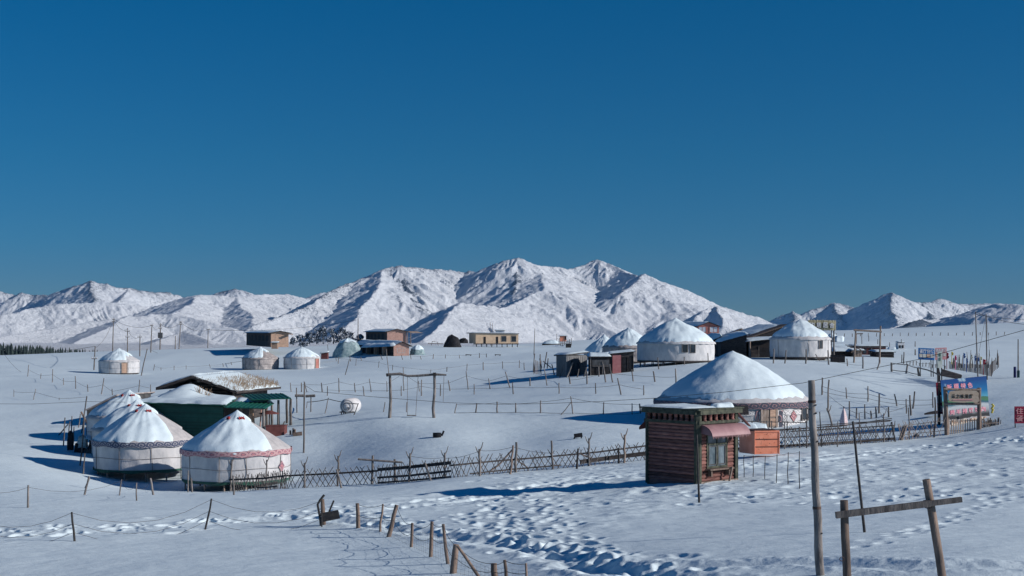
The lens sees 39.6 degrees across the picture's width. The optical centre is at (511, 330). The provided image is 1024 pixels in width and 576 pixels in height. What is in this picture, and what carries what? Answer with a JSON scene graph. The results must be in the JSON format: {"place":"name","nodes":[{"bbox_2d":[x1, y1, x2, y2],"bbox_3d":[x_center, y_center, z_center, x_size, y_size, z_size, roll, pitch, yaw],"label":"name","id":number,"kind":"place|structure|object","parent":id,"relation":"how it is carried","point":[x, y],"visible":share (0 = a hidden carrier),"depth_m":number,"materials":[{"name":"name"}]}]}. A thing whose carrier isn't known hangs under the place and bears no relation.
{"place":"outdoors","nodes":[
{"label":"outdoors","id":0,"kind":"place"},
{"bbox_2d":[0,322,1023,575],"bbox_3d":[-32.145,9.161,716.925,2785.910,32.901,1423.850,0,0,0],"label":"snow field","id":1,"kind":"structure","parent":0,"point":[608,518],"depth_m":55.82,"materials":[{"name":"snow"}]},
{"bbox_2d":[0,342,97,354],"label":"spruce wood","id":2,"kind":"object","parent":1,"relation":"on","point":[32,350],"visible":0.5,"depth_m":1057.04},
{"bbox_2d":[67,430,73,449],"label":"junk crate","id":3,"kind":"object","parent":1,"relation":"on","point":[70,441],"visible":1,"depth_m":95.84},
{"bbox_2d":[74,443,84,452],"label":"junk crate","id":4,"kind":"object","parent":1,"relation":"on","point":[77,449],"visible":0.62,"depth_m":95.73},
{"bbox_2d":[77,435,87,447],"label":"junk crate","id":5,"kind":"object","parent":4,"relation":"on","point":[85,442],"visible":0.88,"depth_m":95.75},
{"bbox_2d":[79,396,87,465],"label":"stake","id":6,"kind":"object","parent":1,"relation":"on","point":[83,432],"visible":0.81,"depth_m":89.56,"materials":[{"name":"brown wood"}]},
{"bbox_2d":[27,365,150,394],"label":"stake fence","id":7,"kind":"object","parent":1,"relation":"on","point":[87,385],"visible":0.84,"depth_m":152.40,"materials":[{"name":"brown wood"}]},
{"bbox_2d":[98,348,139,373],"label":"yurt","id":8,"kind":"object","parent":1,"relation":"on","point":[118,361],"visible":1,"depth_m":216.72,"materials":[{"name":"fabric"}]},
{"bbox_2d":[121,363,127,372],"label":"door","id":9,"kind":"structure","parent":8,"relation":"in","point":[124,366],"depth_m":216.30,"materials":[{"name":"brown wood"}]},
{"bbox_2d":[3,470,234,507],"bbox_3d":[-15.380,7.284,63.657,6.384,3.629,28.502,0,0,0],"label":"wire fence","id":10,"kind":"object","parent":1,"relation":"on","point":[28,487],"visible":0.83,"depth_m":62.74,"materials":[{"name":"brown wood"}]},
{"bbox_2d":[85,392,154,414],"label":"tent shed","id":11,"kind":"structure","parent":1,"relation":"on","point":[143,395],"depth_m":114.00,"materials":[{"name":"fabric"}]},
{"bbox_2d":[86,390,165,435],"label":"yurt","id":12,"kind":"object","parent":1,"relation":"on","point":[97,414],"visible":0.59,"depth_m":102.44,"materials":[{"name":"fabric"}]},
{"bbox_2d":[90,399,181,455],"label":"yurt","id":13,"kind":"object","parent":1,"relation":"on","point":[98,427],"visible":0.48,"depth_m":94.70,"materials":[{"name":"fabric"}]},
{"bbox_2d":[91,404,192,481],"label":"yurt","id":14,"kind":"object","parent":1,"relation":"on","point":[145,438],"visible":0.88,"depth_m":85.61,"materials":[{"name":"fabric"}]},
{"bbox_2d":[158,323,162,349],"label":"utility pole","id":15,"kind":"object","parent":1,"relation":"on","point":[160,335],"visible":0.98,"depth_m":330.56,"materials":[{"name":"grey wood"}]},
{"bbox_2d":[0,319,353,371],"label":"power cable","id":16,"kind":"object","parent":15,"relation":"attached to","point":[167,327],"visible":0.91,"depth_m":317.83,"materials":[{"name":"metal"}]},
{"bbox_2d":[1,498,322,540],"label":"wire fence","id":17,"kind":"object","parent":1,"relation":"on","point":[73,528],"visible":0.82,"depth_m":41.81,"materials":[{"name":"metal"}]},
{"bbox_2d":[141,384,251,436],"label":"green shed","id":18,"kind":"structure","parent":1,"relation":"on","point":[193,410],"depth_m":102.30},
{"bbox_2d":[156,371,280,417],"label":"log cabin","id":19,"kind":"object","parent":1,"relation":"on","point":[234,383],"visible":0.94,"depth_m":112.93,"materials":[{"name":"brown wood"}]},
{"bbox_2d":[179,410,291,491],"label":"yurt","id":20,"kind":"object","parent":1,"relation":"on","point":[240,438],"visible":0.94,"depth_m":79.66,"materials":[{"name":"fabric"}]},
{"bbox_2d":[225,397,273,428],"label":"awning","id":21,"kind":"object","parent":1,"relation":"on","point":[243,402],"visible":0.71,"depth_m":101.44,"materials":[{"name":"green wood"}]},
{"bbox_2d":[242,347,278,369],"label":"yurt","id":22,"kind":"object","parent":1,"relation":"on","point":[260,358],"visible":1,"depth_m":232.68,"materials":[{"name":"fabric"}]},
{"bbox_2d":[241,393,291,428],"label":"awning","id":23,"kind":"object","parent":1,"relation":"on","point":[266,396],"visible":0.77,"depth_m":103.94,"materials":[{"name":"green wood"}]},
{"bbox_2d":[244,330,292,346],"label":"long house","id":24,"kind":"structure","parent":1,"relation":"on","point":[264,338],"depth_m":275.72,"materials":[{"name":"brick"}]},
{"bbox_2d":[265,424,287,435],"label":"maroon chest","id":25,"kind":"object","parent":1,"relation":"on","point":[278,430],"visible":0.86,"depth_m":98.03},
{"bbox_2d":[283,347,320,368],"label":"yurt","id":26,"kind":"object","parent":1,"relation":"on","point":[301,358],"visible":0.98,"depth_m":232.72,"materials":[{"name":"fabric"}]},
{"bbox_2d":[303,382,304,452],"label":"tall stake","id":27,"kind":"object","parent":1,"relation":"on","point":[304,420],"visible":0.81,"depth_m":92.07,"materials":[{"name":"grey wood"}]},
{"bbox_2d":[295,388,314,412],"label":"pole rack","id":28,"kind":"object","parent":1,"relation":"on","point":[302,395],"visible":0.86,"depth_m":120.90,"materials":[{"name":"grey wood"}]},
{"bbox_2d":[303,331,313,343],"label":"snowy tree","id":29,"kind":"object","parent":1,"relation":"on","point":[309,335],"visible":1,"depth_m":344.52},
{"bbox_2d":[312,328,321,343],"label":"snowy tree","id":30,"kind":"object","parent":1,"relation":"on","point":[317,339],"visible":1,"depth_m":344.59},
{"bbox_2d":[319,326,328,343],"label":"snowy tree","id":31,"kind":"object","parent":1,"relation":"on","point":[323,333],"visible":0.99,"depth_m":344.40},
{"bbox_2d":[320,351,329,358],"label":"shed","id":32,"kind":"structure","parent":1,"relation":"on","point":[324,354],"depth_m":248.00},
{"bbox_2d":[316,494,339,525],"bbox_3d":[-5.536,5.561,42.979,0.722,1.259,0.370,0,0,0],"label":"bent sign","id":33,"kind":"object","parent":1,"relation":"on","point":[329,515],"visible":0.78,"depth_m":42.79,"materials":[{"name":"wood"}]},
{"bbox_2d":[306,398,358,414],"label":"pole rail","id":34,"kind":"object","parent":1,"relation":"on","point":[337,401],"visible":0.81,"depth_m":117.23,"materials":[{"name":"brown wood"}]},
{"bbox_2d":[327,328,340,343],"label":"snowy tree","id":35,"kind":"object","parent":1,"relation":"on","point":[333,335],"visible":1,"depth_m":344.61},
{"bbox_2d":[337,325,347,340],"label":"snowy tree","id":36,"kind":"object","parent":1,"relation":"on","point":[343,331],"visible":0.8,"depth_m":344.91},
{"bbox_2d":[332,338,362,357],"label":"tarp dome","id":37,"kind":"structure","parent":1,"relation":"on","point":[347,347],"depth_m":258.79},
{"bbox_2d":[339,398,360,414],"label":"water tank","id":38,"kind":"object","parent":1,"relation":"on","point":[346,407],"visible":0.84,"depth_m":111.33,"materials":[{"name":"white paint"}]},
{"bbox_2d":[358,455,401,483],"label":"pole rack","id":39,"kind":"object","parent":1,"relation":"on","point":[394,462],"visible":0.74,"depth_m":69.07,"materials":[{"name":"brown wood"}]},
{"bbox_2d":[357,340,412,355],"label":"lodge","id":40,"kind":"structure","parent":1,"relation":"on","point":[392,347],"depth_m":255.30,"materials":[{"name":"paint"}]},
{"bbox_2d":[364,329,420,343],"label":"two storey house","id":41,"kind":"structure","parent":1,"relation":"on","point":[386,334],"depth_m":306.33,"materials":[{"name":"paint"}]},
{"bbox_2d":[335,353,486,360],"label":"stake fence","id":42,"kind":"object","parent":1,"relation":"on","point":[417,356],"visible":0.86,"depth_m":243.61,"materials":[{"name":"brown wood"}]},
{"bbox_2d":[386,372,445,417],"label":"swing frame","id":43,"kind":"object","parent":1,"relation":"on","point":[434,375],"visible":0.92,"depth_m":100.21,"materials":[{"name":"grey wood"}]},
{"bbox_2d":[409,345,425,354],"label":"tarp heap","id":44,"kind":"object","parent":1,"relation":"on","point":[417,350],"visible":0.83,"depth_m":256.40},
{"bbox_2d":[290,367,547,392],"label":"stake fence","id":45,"kind":"object","parent":1,"relation":"on","point":[423,383],"visible":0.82,"depth_m":139.01,"materials":[{"name":"brown wood"}]},
{"bbox_2d":[338,357,524,372],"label":"stake fence","id":46,"kind":"object","parent":1,"relation":"on","point":[443,368],"visible":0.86,"depth_m":178.13,"materials":[{"name":"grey wood"}]},
{"bbox_2d":[229,428,644,490],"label":"lattice fence","id":47,"kind":"object","parent":1,"relation":"on","point":[588,461],"visible":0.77,"depth_m":67.94,"materials":[{"name":"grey wood"}]},
{"bbox_2d":[356,503,527,575],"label":"wire fence","id":48,"kind":"object","parent":1,"relation":"on","point":[456,549],"visible":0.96,"depth_m":31.92,"materials":[{"name":"wood"}]},
{"bbox_2d":[443,334,460,346],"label":"tarped stack","id":49,"kind":"object","parent":1,"relation":"on","point":[452,340],"visible":0.93,"depth_m":300.39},
{"bbox_2d":[327,378,643,395],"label":"stake fence","id":50,"kind":"object","parent":1,"relation":"on","point":[421,386],"visible":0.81,"depth_m":124.82,"materials":[{"name":"grey wood"}]},
{"bbox_2d":[469,332,518,346],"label":"trailer house","id":51,"kind":"structure","parent":1,"relation":"on","point":[486,337],"depth_m":312.80,"materials":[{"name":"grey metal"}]},
{"bbox_2d":[533,352,551,373],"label":"pale stack","id":52,"kind":"object","parent":1,"relation":"on","point":[535,365],"visible":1,"depth_m":141.95,"materials":[{"name":"grey wood"}]},
{"bbox_2d":[454,396,640,413],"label":"stake fence","id":53,"kind":"object","parent":1,"relation":"on","point":[540,407],"visible":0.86,"depth_m":102.25,"materials":[{"name":"grey wood"}]},
{"bbox_2d":[542,340,559,344],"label":"snowed mound","id":54,"kind":"object","parent":1,"relation":"on","point":[551,342],"visible":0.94,"depth_m":322.32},
{"bbox_2d":[554,350,588,376],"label":"corrugated shed","id":55,"kind":"structure","parent":1,"relation":"on","point":[568,359],"depth_m":142.38,"materials":[{"name":"grey metal"}]},
{"bbox_2d":[571,360,579,375],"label":"door","id":56,"kind":"structure","parent":55,"relation":"in","point":[576,363],"depth_m":141.99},
{"bbox_2d":[584,334,609,359],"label":"yurt","id":57,"kind":"object","parent":1,"relation":"on","point":[598,344],"visible":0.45,"depth_m":183.71,"materials":[{"name":"fabric"}]},
{"bbox_2d":[586,352,611,375],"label":"plank shed","id":58,"kind":"structure","parent":1,"relation":"on","point":[596,360],"depth_m":139.00,"materials":[{"name":"grey wood"}]},
{"bbox_2d":[551,364,676,383],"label":"stake fence","id":59,"kind":"object","parent":1,"relation":"on","point":[611,375],"visible":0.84,"depth_m":124.13,"materials":[{"name":"brown wood"}]},
{"bbox_2d":[608,349,635,373],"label":"cabin shed","id":60,"kind":"structure","parent":1,"relation":"on","point":[621,361],"depth_m":139.55,"materials":[{"name":"red wood"}]},
{"bbox_2d":[612,355,620,372],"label":"door","id":61,"kind":"structure","parent":60,"relation":"in","point":[616,359],"depth_m":139.52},
{"bbox_2d":[622,357,632,372],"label":"window","id":62,"kind":"structure","parent":60,"relation":"in","point":[624,359],"depth_m":139.55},
{"bbox_2d":[602,327,647,362],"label":"yurt","id":63,"kind":"object","parent":1,"relation":"on","point":[627,338],"visible":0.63,"depth_m":160.05,"materials":[{"name":"fabric"}]},
{"bbox_2d":[305,330,1023,403],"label":"power cable","id":64,"kind":"object","parent":1,"relation":"on","point":[706,393],"visible":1,"depth_m":71.01,"materials":[{"name":"metal"}]},
{"bbox_2d":[636,318,715,366],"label":"yurt","id":65,"kind":"object","parent":1,"relation":"on","point":[675,340],"visible":0.93,"depth_m":146.89,"materials":[{"name":"fabric"}]},
{"bbox_2d":[639,402,750,483],"bbox_3d":[6.883,4.153,51.961,3.696,3.130,3.738,0,0,-43],"label":"kiosk","id":66,"kind":"object","parent":1,"relation":"on","point":[672,431],"visible":0.93,"depth_m":50.73,"materials":[{"name":"brown wood"}]},
{"bbox_2d":[706,435,727,468],"bbox_3d":[7.295,4.200,50.637,1.129,1.352,0.065,0,0,-42],"label":"window","id":67,"kind":"structure","parent":66,"relation":"in","point":[717,449],"depth_m":50.62,"materials":[{"name":"glass"}]},
{"bbox_2d":[696,435,699,502],"bbox_3d":[5.772,4.400,44.105,0.066,2.343,0.214,0,0,-29],"label":"iron post","id":68,"kind":"object","parent":1,"relation":"on","point":[698,482],"visible":0.81,"depth_m":44.09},
{"bbox_2d":[684,321,720,333],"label":"pink house","id":69,"kind":"structure","parent":1,"relation":"on","point":[706,327],"depth_m":262.00,"materials":[{"name":"wood"}]},
{"bbox_2d":[709,326,717,332],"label":"window","id":70,"kind":"structure","parent":69,"relation":"in","point":[712,329],"depth_m":261.93,"materials":[{"name":"glass"}]},
{"bbox_2d":[707,333,721,356],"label":"side shed","id":71,"kind":"structure","parent":1,"relation":"on","point":[714,336],"depth_m":169.25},
{"bbox_2d":[653,351,808,428],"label":"yurt","id":72,"kind":"object","parent":1,"relation":"on","point":[732,371],"visible":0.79,"depth_m":91.62,"materials":[{"name":"fabric"}]},
{"bbox_2d":[760,409,777,426],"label":"door","id":73,"kind":"structure","parent":72,"relation":"in","point":[766,415],"depth_m":90.04,"materials":[{"name":"brown wood"}]},
{"bbox_2d":[801,408,806,419],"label":"window","id":74,"kind":"structure","parent":72,"relation":"in","point":[803,410],"depth_m":91.81,"materials":[{"name":"grey glass"}]},
{"bbox_2d":[715,331,749,356],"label":"plank barn","id":75,"kind":"structure","parent":1,"relation":"on","point":[733,341],"depth_m":164.11,"materials":[{"name":"wood"}]},
{"bbox_2d":[745,336,771,357],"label":"open shed","id":76,"kind":"structure","parent":1,"relation":"on","point":[760,346],"depth_m":161.97,"materials":[{"name":"brown wood"}]},
{"bbox_2d":[739,428,779,453],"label":"orange box","id":77,"kind":"object","parent":1,"relation":"on","point":[761,441],"visible":0.99,"depth_m":66.30,"materials":[{"name":"paint"}]},
{"bbox_2d":[740,324,786,337],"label":"plank roof","id":78,"kind":"structure","parent":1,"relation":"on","point":[760,330],"depth_m":177.64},
{"bbox_2d":[743,451,799,488],"bbox_3d":[9.187,4.790,49.403,0.517,1.616,4.856,0,0,-13],"label":"rod row","id":79,"kind":"object","parent":1,"relation":"on","point":[776,468],"visible":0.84,"depth_m":49.45,"materials":[{"name":"metal"}]},
{"bbox_2d":[742,421,807,430],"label":"platform railing","id":80,"kind":"object","parent":1,"relation":"on","point":[760,425],"visible":0.38,"depth_m":86.97,"materials":[{"name":"brown wood"}]},
{"bbox_2d":[769,319,831,359],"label":"yurt","id":81,"kind":"object","parent":1,"relation":"on","point":[796,339],"visible":0.91,"depth_m":154.44,"materials":[{"name":"fabric"}]},
{"bbox_2d":[808,380,824,575],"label":"wooden pole","id":82,"kind":"object","parent":1,"relation":"on","point":[818,543],"visible":1,"depth_m":22.95,"materials":[{"name":"grey wood"}]},
{"bbox_2d":[738,408,895,449],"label":"lattice fence","id":83,"kind":"object","parent":1,"relation":"on","point":[837,443],"visible":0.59,"depth_m":73.34,"materials":[{"name":"grey wood"}]},
{"bbox_2d":[773,349,863,368],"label":"stake fence","id":84,"kind":"object","parent":1,"relation":"on","point":[806,359],"visible":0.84,"depth_m":141.33,"materials":[{"name":"brown wood"}]},
{"bbox_2d":[808,320,835,354],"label":"name board","id":85,"kind":"object","parent":1,"relation":"on","point":[829,325],"visible":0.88,"depth_m":166.94,"materials":[{"name":"brown wood"}]},
{"bbox_2d":[830,355,844,362],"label":"black crate","id":86,"kind":"object","parent":1,"relation":"on","point":[837,358],"visible":0.86,"depth_m":149.84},
{"bbox_2d":[832,346,851,356],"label":"log hut","id":87,"kind":"object","parent":1,"relation":"on","point":[842,350],"visible":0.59,"depth_m":172.00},
{"bbox_2d":[840,406,847,427],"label":"parasol","id":88,"kind":"object","parent":1,"relation":"on","point":[843,418],"visible":0.69,"depth_m":86.02,"materials":[{"name":"fabric"}]},
{"bbox_2d":[848,348,865,356],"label":"hut gable","id":89,"kind":"structure","parent":1,"relation":"on","point":[858,352],"depth_m":170.91,"materials":[{"name":"brown wood"}]},
{"bbox_2d":[852,421,865,531],"bbox_3d":[7.637,3.337,31.266,0.353,2.697,0.064,0,0,-7],"label":"iron post","id":90,"kind":"object","parent":1,"relation":"on","point":[859,482],"visible":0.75,"depth_m":31.25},
{"bbox_2d":[847,344,887,354],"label":"maroon hut","id":91,"kind":"object","parent":1,"relation":"on","point":[866,347],"visible":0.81,"depth_m":182.00,"materials":[{"name":"white wood"}]},
{"bbox_2d":[853,326,881,362],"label":"gate frame","id":92,"kind":"object","parent":1,"relation":"on","point":[855,330],"visible":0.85,"depth_m":149.91,"materials":[{"name":"brown wood"}]},
{"bbox_2d":[827,380,911,418],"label":"stake fence","id":93,"kind":"object","parent":1,"relation":"on","point":[876,408],"visible":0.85,"depth_m":90.71,"materials":[{"name":"brown wood"}]},
{"bbox_2d":[821,378,933,408],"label":"stake fence","id":94,"kind":"object","parent":1,"relation":"on","point":[867,398],"visible":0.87,"depth_m":100.53,"materials":[{"name":"brown wood"}]},
{"bbox_2d":[868,349,893,357],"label":"log shelter","id":95,"kind":"object","parent":1,"relation":"on","point":[884,353],"visible":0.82,"depth_m":172.00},
{"bbox_2d":[835,479,962,575],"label":"frame","id":96,"kind":"object","parent":1,"relation":"on","point":[844,513],"visible":1,"depth_m":19.45,"materials":[{"name":"grey wood"}]},
{"bbox_2d":[896,339,904,348],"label":"white kiosk","id":97,"kind":"object","parent":1,"relation":"on","point":[900,344],"visible":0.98,"depth_m":240.00,"materials":[{"name":"paint"}]},
{"bbox_2d":[890,362,919,375],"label":"rail fence","id":98,"kind":"object","parent":1,"relation":"on","point":[892,370],"visible":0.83,"depth_m":131.05,"materials":[{"name":"grey wood"}]},
{"bbox_2d":[836,331,1004,336],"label":"stake fence","id":99,"kind":"object","parent":1,"relation":"on","point":[924,334],"visible":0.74,"depth_m":408.42,"materials":[{"name":"grey wood"}]},
{"bbox_2d":[898,397,945,440],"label":"lattice fence","id":100,"kind":"object","parent":1,"relation":"on","point":[914,433],"visible":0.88,"depth_m":76.04,"materials":[{"name":"brown wood"}]},
{"bbox_2d":[918,348,933,376],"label":"hotel sign","id":101,"kind":"object","parent":1,"relation":"on","point":[925,352],"visible":0.98,"depth_m":128.00,"materials":[{"name":"metal"}]},
{"bbox_2d":[937,351,941,382],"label":"banner sign","id":102,"kind":"object","parent":1,"relation":"on","point":[939,360],"visible":0.84,"depth_m":118.00,"materials":[{"name":"metal"}]},
{"bbox_2d":[935,347,946,369],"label":"food sign","id":103,"kind":"object","parent":1,"relation":"on","point":[943,354],"visible":0.74,"depth_m":130.00,"materials":[{"name":"metal"}]},
{"bbox_2d":[940,369,961,378],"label":"tilted board","id":104,"kind":"object","parent":1,"relation":"on","point":[947,373],"visible":0.86,"depth_m":96.00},
{"bbox_2d":[943,387,981,434],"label":"gate","id":105,"kind":"structure","parent":1,"relation":"on","point":[962,396],"depth_m":76.39,"materials":[{"name":"brown wood"}]},
{"bbox_2d":[938,376,989,425],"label":"billboard","id":106,"kind":"object","parent":1,"relation":"on","point":[961,412],"visible":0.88,"depth_m":80.86},
{"bbox_2d":[946,350,998,376],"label":"flag enclosure","id":107,"kind":"object","parent":1,"relation":"on","point":[983,367],"visible":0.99,"depth_m":120.00,"materials":[{"name":"grey wood"}]},
{"bbox_2d":[975,312,978,376],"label":"thin pole","id":108,"kind":"object","parent":1,"relation":"on","point":[976,344],"visible":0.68,"depth_m":121.96,"materials":[{"name":"brown wood"}]},
{"bbox_2d":[976,312,1019,353],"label":"power cable","id":109,"kind":"object","parent":108,"relation":"attached to","point":[996,319],"visible":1,"depth_m":120.17,"materials":[{"name":"metal"}]},
{"bbox_2d":[981,417,1000,427],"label":"brush fence","id":110,"kind":"object","parent":1,"relation":"on","point":[989,423],"visible":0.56,"depth_m":76.97,"materials":[{"name":"brown wood"}]},
{"bbox_2d":[1014,406,1023,427],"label":"red notice","id":111,"kind":"object","parent":1,"relation":"on","point":[1018,414],"visible":0.98,"depth_m":74.00,"materials":[{"name":"metal"}]},
{"bbox_2d":[0,258,1023,351],"bbox_3d":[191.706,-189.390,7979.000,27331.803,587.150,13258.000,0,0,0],"label":"mountains","id":112,"kind":"structure","parent":0,"point":[597,299],"depth_m":8520.83,"materials":[{"name":"snow"}]},
{"bbox_2d":[0,0,1023,321],"label":"sky","id":113,"kind":"structure","parent":0,"point":[767,160],"materials":[{"name":"blue"}]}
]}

